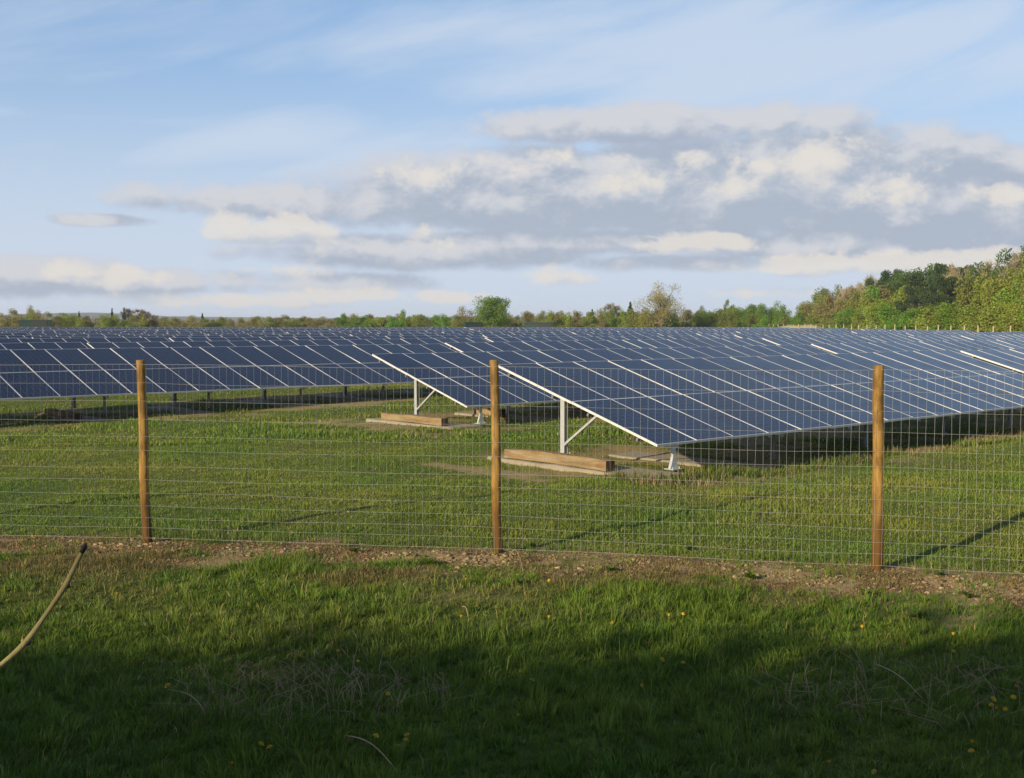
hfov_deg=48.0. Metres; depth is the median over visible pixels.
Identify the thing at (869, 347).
solar table
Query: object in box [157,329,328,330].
solar table
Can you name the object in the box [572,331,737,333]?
solar table
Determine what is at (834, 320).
bush
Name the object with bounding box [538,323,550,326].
louvre door
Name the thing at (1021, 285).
bush
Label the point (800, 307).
bush
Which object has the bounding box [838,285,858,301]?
birch tree
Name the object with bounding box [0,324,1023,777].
ground
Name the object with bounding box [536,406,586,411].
concrete footing
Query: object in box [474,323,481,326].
louvre door
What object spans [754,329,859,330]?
solar table
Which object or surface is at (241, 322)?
bush
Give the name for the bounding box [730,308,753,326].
broadleaf tree
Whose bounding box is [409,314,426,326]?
bush
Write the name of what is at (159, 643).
verge grass
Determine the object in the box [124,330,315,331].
solar table
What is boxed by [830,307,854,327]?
bush
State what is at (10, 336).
solar table
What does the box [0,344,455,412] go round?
solar table
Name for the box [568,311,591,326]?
bush
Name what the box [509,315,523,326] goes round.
bush
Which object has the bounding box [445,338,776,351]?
solar table
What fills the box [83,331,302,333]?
solar table
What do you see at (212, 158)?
sky
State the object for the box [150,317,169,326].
bush
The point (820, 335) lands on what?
solar table
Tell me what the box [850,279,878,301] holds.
birch tree
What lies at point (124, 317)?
conifer tree
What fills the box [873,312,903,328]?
bush
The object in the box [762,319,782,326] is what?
bush
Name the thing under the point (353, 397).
concrete footing
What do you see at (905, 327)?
perimeter fence
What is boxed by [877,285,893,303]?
bush
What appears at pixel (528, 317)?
bush
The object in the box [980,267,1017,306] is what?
bush
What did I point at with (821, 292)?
bush
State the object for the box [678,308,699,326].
bush
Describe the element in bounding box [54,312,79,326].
bush
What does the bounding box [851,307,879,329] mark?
bush
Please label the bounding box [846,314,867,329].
bush
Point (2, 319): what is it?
bush
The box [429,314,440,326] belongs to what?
bush
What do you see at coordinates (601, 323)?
bush
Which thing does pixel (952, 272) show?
birch tree
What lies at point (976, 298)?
bush
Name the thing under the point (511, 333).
solar table
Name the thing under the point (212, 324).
bush
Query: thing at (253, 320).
bush
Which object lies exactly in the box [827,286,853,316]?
bare tree
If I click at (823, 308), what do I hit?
bush
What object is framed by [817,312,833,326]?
bush
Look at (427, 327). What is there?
solar table
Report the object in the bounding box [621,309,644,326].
bush
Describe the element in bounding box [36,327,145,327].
solar table
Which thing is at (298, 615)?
broad leaf weed
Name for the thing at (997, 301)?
bush
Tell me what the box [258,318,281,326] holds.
bush
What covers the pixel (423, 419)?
timber beam
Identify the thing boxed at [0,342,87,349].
solar table
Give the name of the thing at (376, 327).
solar table
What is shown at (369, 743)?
dry stick
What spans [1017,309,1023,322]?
bush
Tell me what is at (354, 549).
broad leaf weed
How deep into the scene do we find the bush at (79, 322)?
215.90 m
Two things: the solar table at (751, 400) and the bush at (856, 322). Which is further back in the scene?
the bush at (856, 322)
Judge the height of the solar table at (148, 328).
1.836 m
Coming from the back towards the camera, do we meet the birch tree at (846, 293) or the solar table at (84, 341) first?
the birch tree at (846, 293)
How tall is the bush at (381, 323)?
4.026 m
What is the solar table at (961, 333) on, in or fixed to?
on the ground at (746, 452)
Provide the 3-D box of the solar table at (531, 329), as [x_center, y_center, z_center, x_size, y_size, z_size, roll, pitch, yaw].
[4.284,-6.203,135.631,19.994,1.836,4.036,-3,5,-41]
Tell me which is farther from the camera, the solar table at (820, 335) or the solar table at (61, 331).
the solar table at (61, 331)
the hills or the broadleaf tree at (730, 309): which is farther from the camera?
the hills
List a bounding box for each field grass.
[0,372,1023,449]
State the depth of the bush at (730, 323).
210.64 m
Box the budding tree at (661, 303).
[630,280,690,326]
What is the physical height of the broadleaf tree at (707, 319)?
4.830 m
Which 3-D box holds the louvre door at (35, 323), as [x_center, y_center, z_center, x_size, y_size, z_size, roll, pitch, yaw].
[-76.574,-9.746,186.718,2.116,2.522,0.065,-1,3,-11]
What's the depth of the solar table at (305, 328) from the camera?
148.61 m
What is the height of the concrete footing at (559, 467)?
0.451 m
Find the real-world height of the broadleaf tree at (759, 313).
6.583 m
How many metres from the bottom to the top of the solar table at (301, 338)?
1.749 m
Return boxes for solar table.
[0,327,121,328]
[0,329,50,329]
[0,329,181,330]
[0,331,122,332]
[0,332,81,334]
[0,333,27,335]
[0,334,204,337]
[0,337,26,338]
[0,337,169,348]
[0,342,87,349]
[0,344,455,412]
[4,327,34,327]
[17,328,96,328]
[30,333,268,334]
[32,330,155,331]
[32,334,348,341]
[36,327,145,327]
[51,329,183,329]
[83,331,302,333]
[87,338,488,351]
[99,327,237,328]
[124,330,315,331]
[146,327,253,327]
[149,328,222,328]
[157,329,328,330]
[169,335,488,341]
[191,327,252,327]
[208,332,439,335]
[224,328,346,328]
[254,327,359,327]
[264,328,345,328]
[283,327,358,327]
[287,330,476,332]
[304,330,443,331]
[318,329,469,330]
[329,328,470,329]
[347,328,391,328]
[350,332,572,337]
[360,327,392,327]
[372,345,831,423]
[393,327,462,327]
[442,330,617,333]
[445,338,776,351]
[466,327,565,327]
[469,328,551,329]
[472,328,595,329]
[477,329,610,330]
[483,333,700,337]
[484,329,628,330]
[485,335,737,341]
[498,350,1023,469]
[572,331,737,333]
[577,327,666,327]
[597,328,690,329]
[613,328,721,329]
[618,330,753,331]
[629,329,747,330]
[687,327,766,327]
[696,332,853,337]
[723,328,783,328]
[734,333,911,343]
[736,330,862,332]
[748,328,848,329]
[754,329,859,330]
[762,335,970,353]
[811,339,1023,374]
[851,330,971,332]
[863,330,921,330]
[906,332,1023,335]
[960,348,1023,411]
[961,334,1023,339]
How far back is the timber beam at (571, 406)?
33.57 m
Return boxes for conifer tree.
[122,307,126,319]
[623,302,633,325]
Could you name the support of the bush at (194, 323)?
on the ground at (746, 452)
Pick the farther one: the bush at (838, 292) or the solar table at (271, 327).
the bush at (838, 292)
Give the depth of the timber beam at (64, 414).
33.11 m
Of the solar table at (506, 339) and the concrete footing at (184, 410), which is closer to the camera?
the concrete footing at (184, 410)
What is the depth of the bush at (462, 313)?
228.46 m
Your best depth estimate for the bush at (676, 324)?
209.51 m
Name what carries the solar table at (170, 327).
on the ground at (746, 452)
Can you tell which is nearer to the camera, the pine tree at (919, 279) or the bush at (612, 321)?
the pine tree at (919, 279)
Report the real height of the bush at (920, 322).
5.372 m
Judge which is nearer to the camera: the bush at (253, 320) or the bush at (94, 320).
the bush at (253, 320)
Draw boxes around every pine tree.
[864,270,898,299]
[880,268,902,295]
[893,286,922,311]
[896,290,925,312]
[903,274,960,318]
[912,271,925,288]
[918,284,944,325]
[928,262,948,285]
[937,263,963,274]
[956,265,974,275]
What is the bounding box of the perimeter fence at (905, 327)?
[773,324,1022,331]
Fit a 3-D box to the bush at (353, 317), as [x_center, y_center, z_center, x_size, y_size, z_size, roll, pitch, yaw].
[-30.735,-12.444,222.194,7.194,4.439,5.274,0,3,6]
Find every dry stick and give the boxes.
[167,689,205,715]
[344,735,394,768]
[875,663,921,697]
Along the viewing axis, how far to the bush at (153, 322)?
214.00 m
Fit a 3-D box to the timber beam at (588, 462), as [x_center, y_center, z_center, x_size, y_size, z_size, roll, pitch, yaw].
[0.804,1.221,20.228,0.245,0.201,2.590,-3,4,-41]
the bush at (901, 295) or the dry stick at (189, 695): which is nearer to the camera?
the dry stick at (189, 695)
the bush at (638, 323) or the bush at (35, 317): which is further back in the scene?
the bush at (35, 317)
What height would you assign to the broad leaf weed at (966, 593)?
0.053 m
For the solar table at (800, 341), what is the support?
on the ground at (746, 452)
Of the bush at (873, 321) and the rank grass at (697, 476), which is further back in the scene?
the bush at (873, 321)
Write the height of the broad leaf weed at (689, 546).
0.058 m
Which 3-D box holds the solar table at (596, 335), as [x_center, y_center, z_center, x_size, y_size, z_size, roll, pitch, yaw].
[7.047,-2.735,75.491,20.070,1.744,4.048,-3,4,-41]
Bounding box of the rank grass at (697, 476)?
[592,427,1023,490]
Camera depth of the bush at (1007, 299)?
135.91 m
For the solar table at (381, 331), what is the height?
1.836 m
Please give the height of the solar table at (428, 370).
1.747 m
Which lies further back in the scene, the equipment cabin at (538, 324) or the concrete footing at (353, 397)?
the equipment cabin at (538, 324)
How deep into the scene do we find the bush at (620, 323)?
217.75 m
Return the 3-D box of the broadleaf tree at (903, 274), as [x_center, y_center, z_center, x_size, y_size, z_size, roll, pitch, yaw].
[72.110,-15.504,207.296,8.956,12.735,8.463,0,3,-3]
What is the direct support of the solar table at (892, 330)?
on the ground at (746, 452)
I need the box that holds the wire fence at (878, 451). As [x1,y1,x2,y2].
[0,360,1023,573]
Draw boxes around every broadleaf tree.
[471,295,512,326]
[692,311,720,326]
[727,306,744,326]
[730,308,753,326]
[745,303,771,324]
[766,300,791,325]
[876,269,927,301]
[892,268,921,295]
[908,263,935,289]
[964,248,1013,284]
[1000,246,1023,287]
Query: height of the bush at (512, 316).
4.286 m
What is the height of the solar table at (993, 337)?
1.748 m
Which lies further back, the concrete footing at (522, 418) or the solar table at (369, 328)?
the solar table at (369, 328)
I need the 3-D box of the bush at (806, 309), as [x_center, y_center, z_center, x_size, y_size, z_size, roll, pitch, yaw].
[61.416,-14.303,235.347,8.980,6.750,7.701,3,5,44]
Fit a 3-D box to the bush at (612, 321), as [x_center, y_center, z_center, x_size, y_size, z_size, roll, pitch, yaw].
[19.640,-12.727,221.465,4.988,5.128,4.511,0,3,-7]
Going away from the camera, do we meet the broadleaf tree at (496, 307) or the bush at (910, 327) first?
the bush at (910, 327)
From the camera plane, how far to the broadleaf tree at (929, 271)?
197.66 m
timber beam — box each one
[45,408,81,419]
[381,412,447,425]
[474,408,505,416]
[504,448,614,471]
[556,402,582,409]
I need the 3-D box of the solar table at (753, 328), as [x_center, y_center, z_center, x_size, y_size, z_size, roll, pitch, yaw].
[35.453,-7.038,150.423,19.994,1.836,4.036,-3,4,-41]
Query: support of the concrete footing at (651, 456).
on the ground at (746, 452)
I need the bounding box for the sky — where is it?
[0,0,1023,317]
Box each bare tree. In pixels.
[120,308,159,322]
[598,302,621,318]
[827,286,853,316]
[854,273,878,291]
[977,259,1002,277]
[997,248,1022,285]
[1009,248,1022,279]
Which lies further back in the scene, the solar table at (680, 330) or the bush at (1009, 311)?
the bush at (1009, 311)
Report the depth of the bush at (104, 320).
208.47 m
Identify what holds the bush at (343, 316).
on the ground at (746, 452)
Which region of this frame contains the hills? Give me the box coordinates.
[0,313,718,323]
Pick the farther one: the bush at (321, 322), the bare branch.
the bush at (321, 322)
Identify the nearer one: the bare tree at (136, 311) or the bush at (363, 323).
the bush at (363, 323)
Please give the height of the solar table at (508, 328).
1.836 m
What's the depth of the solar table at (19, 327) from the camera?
170.48 m
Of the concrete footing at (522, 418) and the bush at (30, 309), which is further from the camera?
the bush at (30, 309)
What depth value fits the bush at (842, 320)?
192.04 m
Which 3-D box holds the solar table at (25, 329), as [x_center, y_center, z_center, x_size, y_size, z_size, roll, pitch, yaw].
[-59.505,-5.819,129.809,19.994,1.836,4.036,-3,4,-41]
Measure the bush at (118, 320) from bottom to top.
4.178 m
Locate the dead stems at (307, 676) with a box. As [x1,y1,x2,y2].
[158,642,493,728]
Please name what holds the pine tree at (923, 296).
on the ground at (746, 452)
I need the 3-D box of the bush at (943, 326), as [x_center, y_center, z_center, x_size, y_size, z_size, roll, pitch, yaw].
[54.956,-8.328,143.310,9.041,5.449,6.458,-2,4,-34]
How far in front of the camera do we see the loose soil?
11.66 m
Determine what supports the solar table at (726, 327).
on the ground at (746, 452)
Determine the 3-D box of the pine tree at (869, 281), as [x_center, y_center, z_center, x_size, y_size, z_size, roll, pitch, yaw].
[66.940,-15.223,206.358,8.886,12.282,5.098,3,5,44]
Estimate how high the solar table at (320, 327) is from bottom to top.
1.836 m
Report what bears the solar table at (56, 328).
on the ground at (746, 452)
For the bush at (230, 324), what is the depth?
224.33 m
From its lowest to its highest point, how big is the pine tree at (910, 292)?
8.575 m
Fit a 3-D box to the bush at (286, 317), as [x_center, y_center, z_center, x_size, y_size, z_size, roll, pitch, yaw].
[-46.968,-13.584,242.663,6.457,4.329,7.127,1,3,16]
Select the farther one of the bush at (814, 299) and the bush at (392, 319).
the bush at (814, 299)
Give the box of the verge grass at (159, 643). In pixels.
[0,534,1023,777]
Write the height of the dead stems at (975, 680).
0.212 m
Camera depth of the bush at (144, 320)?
212.45 m
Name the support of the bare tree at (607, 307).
on the ground at (746, 452)
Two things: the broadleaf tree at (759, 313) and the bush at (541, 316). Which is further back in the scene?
the broadleaf tree at (759, 313)
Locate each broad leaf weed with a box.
[76,582,88,586]
[293,613,307,620]
[348,546,359,551]
[426,558,438,564]
[514,578,524,583]
[603,566,615,570]
[685,544,694,549]
[740,570,755,578]
[860,588,873,595]
[903,610,932,618]
[958,591,974,597]
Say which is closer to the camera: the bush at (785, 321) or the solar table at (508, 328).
the solar table at (508, 328)
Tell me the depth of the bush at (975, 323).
129.98 m
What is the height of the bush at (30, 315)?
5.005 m
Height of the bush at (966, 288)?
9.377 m
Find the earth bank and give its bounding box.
[780,325,822,327]
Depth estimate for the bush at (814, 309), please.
227.19 m
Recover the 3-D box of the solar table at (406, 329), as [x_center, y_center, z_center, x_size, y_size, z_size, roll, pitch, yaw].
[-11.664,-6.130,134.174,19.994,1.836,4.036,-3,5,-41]
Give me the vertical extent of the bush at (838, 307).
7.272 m
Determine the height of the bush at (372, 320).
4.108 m
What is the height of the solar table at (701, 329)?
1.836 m
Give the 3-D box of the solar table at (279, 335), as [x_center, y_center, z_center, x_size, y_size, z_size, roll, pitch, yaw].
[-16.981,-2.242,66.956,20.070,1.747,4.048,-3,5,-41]
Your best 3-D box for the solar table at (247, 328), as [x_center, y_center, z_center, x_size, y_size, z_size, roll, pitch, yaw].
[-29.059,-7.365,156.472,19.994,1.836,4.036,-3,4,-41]
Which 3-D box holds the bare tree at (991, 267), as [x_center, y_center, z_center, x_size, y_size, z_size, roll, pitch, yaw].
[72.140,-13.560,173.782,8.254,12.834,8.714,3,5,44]
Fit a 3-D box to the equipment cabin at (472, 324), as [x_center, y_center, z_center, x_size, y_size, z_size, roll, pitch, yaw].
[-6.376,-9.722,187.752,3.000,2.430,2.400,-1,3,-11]
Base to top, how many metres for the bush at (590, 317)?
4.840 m
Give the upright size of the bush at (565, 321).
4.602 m
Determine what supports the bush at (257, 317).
on the ground at (746, 452)
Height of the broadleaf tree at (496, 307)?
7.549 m
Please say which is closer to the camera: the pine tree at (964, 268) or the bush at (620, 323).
the pine tree at (964, 268)
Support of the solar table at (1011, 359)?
on the ground at (746, 452)
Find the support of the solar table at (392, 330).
on the ground at (746, 452)
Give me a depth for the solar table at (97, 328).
159.64 m
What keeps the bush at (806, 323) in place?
on the ground at (746, 452)
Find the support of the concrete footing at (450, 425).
on the ground at (746, 452)
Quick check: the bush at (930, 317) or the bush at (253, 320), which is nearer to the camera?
the bush at (930, 317)
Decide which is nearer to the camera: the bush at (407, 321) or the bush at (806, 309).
the bush at (407, 321)
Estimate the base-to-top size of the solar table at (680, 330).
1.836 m
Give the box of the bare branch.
[0,543,86,668]
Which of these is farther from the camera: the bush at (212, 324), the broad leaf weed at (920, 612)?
the bush at (212, 324)
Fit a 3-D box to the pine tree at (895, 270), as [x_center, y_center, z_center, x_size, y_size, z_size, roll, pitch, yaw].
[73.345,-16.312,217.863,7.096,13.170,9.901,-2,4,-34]
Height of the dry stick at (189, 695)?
0.062 m
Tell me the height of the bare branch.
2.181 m
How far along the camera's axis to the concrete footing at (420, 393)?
41.72 m
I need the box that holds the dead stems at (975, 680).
[738,641,1023,730]
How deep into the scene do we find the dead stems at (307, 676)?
7.37 m
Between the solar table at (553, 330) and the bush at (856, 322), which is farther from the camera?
the bush at (856, 322)
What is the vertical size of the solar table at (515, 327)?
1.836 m
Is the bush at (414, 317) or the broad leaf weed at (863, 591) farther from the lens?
the bush at (414, 317)
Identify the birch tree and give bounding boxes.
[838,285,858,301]
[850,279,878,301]
[940,262,1006,289]
[953,263,986,303]
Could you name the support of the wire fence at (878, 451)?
on the ground at (746, 452)
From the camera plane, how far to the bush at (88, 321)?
225.00 m
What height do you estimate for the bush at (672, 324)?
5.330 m
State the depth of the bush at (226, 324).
235.68 m
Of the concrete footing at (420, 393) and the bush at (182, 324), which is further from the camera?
the bush at (182, 324)
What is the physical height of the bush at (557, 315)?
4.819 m
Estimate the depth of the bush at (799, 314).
233.50 m
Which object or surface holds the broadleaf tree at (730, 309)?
on the ground at (746, 452)
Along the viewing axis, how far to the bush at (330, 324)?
207.63 m
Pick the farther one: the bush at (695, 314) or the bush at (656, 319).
the bush at (695, 314)
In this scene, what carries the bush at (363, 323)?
on the ground at (746, 452)
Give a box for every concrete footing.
[47,415,113,422]
[147,406,215,413]
[234,400,308,406]
[313,394,389,400]
[366,417,481,429]
[388,390,442,395]
[454,411,559,421]
[487,455,686,477]
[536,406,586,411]
[608,451,775,470]
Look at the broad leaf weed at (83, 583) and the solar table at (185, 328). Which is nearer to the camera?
the broad leaf weed at (83, 583)
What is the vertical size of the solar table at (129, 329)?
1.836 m
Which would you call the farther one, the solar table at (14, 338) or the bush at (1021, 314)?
the bush at (1021, 314)
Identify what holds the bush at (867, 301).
on the ground at (746, 452)
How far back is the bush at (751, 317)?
215.75 m
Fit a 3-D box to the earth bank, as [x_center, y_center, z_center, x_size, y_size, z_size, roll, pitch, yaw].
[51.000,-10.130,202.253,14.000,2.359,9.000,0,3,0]
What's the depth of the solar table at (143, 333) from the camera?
85.05 m
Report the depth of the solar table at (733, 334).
89.13 m
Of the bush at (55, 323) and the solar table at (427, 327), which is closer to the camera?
the solar table at (427, 327)
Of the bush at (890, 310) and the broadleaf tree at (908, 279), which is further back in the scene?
the broadleaf tree at (908, 279)
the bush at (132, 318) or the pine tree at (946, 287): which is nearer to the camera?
the pine tree at (946, 287)
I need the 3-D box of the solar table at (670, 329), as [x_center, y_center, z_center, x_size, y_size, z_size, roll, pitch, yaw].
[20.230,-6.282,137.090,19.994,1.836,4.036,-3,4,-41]
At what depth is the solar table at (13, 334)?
79.14 m
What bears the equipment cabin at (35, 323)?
on the ground at (746, 452)
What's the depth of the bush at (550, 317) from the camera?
205.17 m
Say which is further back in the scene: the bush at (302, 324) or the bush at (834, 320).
the bush at (302, 324)
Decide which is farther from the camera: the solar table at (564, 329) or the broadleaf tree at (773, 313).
the broadleaf tree at (773, 313)
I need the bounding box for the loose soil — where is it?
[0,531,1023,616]
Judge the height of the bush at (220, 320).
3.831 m
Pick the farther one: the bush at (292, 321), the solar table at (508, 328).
the bush at (292, 321)
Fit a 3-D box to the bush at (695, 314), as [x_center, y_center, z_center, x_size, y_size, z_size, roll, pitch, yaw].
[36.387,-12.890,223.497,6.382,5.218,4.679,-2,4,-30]
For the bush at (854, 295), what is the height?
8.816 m
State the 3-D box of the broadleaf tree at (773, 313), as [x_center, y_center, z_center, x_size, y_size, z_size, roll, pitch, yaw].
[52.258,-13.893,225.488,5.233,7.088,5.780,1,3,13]
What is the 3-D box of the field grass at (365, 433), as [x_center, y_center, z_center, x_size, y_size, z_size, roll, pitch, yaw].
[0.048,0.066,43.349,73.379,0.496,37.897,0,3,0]
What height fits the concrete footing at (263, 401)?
0.449 m
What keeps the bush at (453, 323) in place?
on the ground at (746, 452)
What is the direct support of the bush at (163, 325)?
on the ground at (746, 452)
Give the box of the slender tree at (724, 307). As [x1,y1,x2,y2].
[720,299,735,322]
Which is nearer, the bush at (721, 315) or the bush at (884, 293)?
the bush at (884, 293)
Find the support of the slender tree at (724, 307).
on the ground at (746, 452)
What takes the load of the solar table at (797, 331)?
on the ground at (746, 452)
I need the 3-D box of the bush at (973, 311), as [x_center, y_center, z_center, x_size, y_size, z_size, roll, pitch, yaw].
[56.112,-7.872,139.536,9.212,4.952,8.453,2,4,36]
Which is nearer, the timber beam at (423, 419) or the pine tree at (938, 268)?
the timber beam at (423, 419)
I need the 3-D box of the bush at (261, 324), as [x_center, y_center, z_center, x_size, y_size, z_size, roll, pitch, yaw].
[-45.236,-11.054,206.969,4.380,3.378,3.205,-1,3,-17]
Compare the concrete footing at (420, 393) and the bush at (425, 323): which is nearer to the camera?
the concrete footing at (420, 393)
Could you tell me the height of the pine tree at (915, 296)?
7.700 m
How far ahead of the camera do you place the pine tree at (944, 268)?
180.30 m
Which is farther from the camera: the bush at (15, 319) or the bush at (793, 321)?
the bush at (793, 321)
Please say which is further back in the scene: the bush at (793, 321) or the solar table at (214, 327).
the bush at (793, 321)
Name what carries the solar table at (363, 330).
on the ground at (746, 452)
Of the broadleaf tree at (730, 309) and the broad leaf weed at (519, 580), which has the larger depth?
the broadleaf tree at (730, 309)
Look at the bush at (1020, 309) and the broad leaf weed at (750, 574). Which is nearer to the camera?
the broad leaf weed at (750, 574)
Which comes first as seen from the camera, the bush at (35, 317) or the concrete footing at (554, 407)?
the concrete footing at (554, 407)
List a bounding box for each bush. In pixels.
[0,308,29,326]
[0,312,16,326]
[20,310,39,319]
[26,306,37,315]
[32,310,43,319]
[40,311,61,326]
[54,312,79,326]
[63,314,90,326]
[81,315,94,326]
[91,314,103,326]
[94,314,124,326]
[106,314,129,326]
[126,315,138,326]
[130,314,152,326]
[146,318,161,326]
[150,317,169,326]
[159,318,173,326]
[164,317,188,326]
[186,316,205,326]
[199,318,219,326]
[214,316,224,326]
[222,318,233,326]
[227,318,235,326]
[235,319,253,326]
[242,317,260,326]
[251,316,264,326]
[254,318,266,326]
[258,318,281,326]
[274,317,288,326]
[280,314,294,326]
[281,318,300,326]
[287,317,307,326]
[303,316,317,326]
[307,316,328,326]
[318,319,337,326]
[332,317,355,326]
[338,313,359,326]
[339,313,348,323]
[348,316,374,326]
[363,315,377,326]
[375,315,390,326]
[384,316,406,326]
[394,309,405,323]
[399,316,415,326]
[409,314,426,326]
[409,315,434,326]
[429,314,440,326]
[431,313,450,326]
[449,314,465,326]
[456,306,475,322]
[500,314,513,326]
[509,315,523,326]
[520,311,536,321]
[533,310,547,321]
[541,310,563,326]
[552,311,562,326]
[558,312,573,326]
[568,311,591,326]
[578,311,598,326]
[594,308,611,326]
[604,310,623,326]
[614,308,631,326]
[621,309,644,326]
[633,308,655,326]
[646,309,667,326]
[657,314,680,326]
[671,312,686,326]
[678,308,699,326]
[689,309,703,325]
[711,308,727,326]
[724,307,737,326]
[746,314,763,326]
[751,315,774,326]
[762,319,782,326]
[772,317,799,326]
[789,315,801,324]
[795,300,812,319]
[795,304,814,321]
[795,311,804,320]
[796,293,818,316]
[802,316,826,325]
[805,294,829,321]
[807,293,837,324]
[808,318,826,327]
[814,286,828,309]
[814,317,836,327]
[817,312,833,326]
[823,284,843,303]
[823,298,849,325]
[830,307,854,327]
[833,310,861,329]
[838,288,864,316]
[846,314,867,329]
[847,290,889,324]
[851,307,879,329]
[855,301,883,329]
[864,285,888,308]
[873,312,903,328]
[875,304,905,329]
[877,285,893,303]
[879,285,914,311]
[883,309,920,329]
[893,307,921,321]
[899,303,939,329]
[909,302,961,329]
[917,306,965,330]
[926,301,977,329]
[944,304,989,329]
[953,271,986,314]
[961,300,1011,331]
[969,273,1006,309]
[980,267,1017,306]
[981,282,1023,313]
[988,296,1023,331]
[994,268,1023,304]
[998,308,1023,331]
[1006,305,1023,331]
[1015,256,1023,302]
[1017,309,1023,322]
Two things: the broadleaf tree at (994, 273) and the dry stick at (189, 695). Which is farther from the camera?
the broadleaf tree at (994, 273)
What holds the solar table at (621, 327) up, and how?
on the ground at (746, 452)
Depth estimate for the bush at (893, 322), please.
158.00 m
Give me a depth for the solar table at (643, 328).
149.21 m
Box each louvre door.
[33,321,46,326]
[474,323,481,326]
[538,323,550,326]
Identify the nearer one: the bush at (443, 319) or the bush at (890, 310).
the bush at (890, 310)
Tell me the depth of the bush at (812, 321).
211.02 m
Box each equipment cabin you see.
[18,320,51,326]
[463,322,482,327]
[523,322,554,326]
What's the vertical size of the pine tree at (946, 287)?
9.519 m
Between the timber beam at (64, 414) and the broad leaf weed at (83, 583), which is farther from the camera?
the timber beam at (64, 414)
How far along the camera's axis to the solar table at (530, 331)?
97.54 m
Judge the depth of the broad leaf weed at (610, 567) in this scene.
11.24 m
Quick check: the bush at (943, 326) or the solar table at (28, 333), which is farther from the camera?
the bush at (943, 326)
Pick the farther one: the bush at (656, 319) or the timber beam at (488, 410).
the bush at (656, 319)
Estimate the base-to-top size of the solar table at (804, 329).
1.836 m
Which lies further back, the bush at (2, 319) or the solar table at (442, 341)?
the bush at (2, 319)
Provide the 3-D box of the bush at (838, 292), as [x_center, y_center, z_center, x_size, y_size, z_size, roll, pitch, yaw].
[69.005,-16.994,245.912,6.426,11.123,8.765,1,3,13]
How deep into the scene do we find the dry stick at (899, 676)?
7.73 m
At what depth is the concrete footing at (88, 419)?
32.58 m
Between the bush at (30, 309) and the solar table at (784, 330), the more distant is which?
the bush at (30, 309)
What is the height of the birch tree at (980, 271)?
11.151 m
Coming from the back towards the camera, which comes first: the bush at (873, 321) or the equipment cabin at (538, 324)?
the equipment cabin at (538, 324)
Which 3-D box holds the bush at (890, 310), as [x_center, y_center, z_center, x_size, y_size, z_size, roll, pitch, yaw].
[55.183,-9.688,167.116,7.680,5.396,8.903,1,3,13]
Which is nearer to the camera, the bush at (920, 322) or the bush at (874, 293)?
the bush at (920, 322)
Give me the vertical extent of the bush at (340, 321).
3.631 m
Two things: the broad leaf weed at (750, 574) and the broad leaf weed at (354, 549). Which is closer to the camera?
the broad leaf weed at (750, 574)
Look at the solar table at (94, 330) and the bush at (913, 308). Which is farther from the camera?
the bush at (913, 308)
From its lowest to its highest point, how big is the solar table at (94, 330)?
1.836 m
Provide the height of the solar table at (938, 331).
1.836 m
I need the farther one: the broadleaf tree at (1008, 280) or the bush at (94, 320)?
the bush at (94, 320)
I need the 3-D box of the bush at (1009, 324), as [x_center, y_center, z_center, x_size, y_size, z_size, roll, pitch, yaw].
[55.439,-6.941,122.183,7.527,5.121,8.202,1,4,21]
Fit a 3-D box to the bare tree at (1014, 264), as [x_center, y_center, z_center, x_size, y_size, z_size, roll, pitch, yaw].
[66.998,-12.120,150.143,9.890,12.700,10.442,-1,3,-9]
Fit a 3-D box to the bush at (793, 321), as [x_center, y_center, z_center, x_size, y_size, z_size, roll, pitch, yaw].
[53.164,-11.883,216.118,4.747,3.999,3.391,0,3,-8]
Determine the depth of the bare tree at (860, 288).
233.22 m
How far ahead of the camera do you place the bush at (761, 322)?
210.41 m
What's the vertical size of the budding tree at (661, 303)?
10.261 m
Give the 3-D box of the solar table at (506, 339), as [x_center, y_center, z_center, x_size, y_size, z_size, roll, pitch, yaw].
[7.472,-2.022,63.354,20.070,1.746,4.048,-3,4,-41]
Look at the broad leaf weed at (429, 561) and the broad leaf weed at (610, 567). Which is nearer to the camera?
the broad leaf weed at (610, 567)
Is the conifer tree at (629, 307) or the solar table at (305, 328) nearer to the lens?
the solar table at (305, 328)
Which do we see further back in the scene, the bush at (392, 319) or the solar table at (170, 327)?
the bush at (392, 319)
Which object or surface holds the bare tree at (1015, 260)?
on the ground at (746, 452)
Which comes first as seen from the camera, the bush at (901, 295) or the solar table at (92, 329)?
the solar table at (92, 329)
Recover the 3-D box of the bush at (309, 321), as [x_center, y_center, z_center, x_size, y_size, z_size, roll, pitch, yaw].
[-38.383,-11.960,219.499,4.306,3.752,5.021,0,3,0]
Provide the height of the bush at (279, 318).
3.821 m

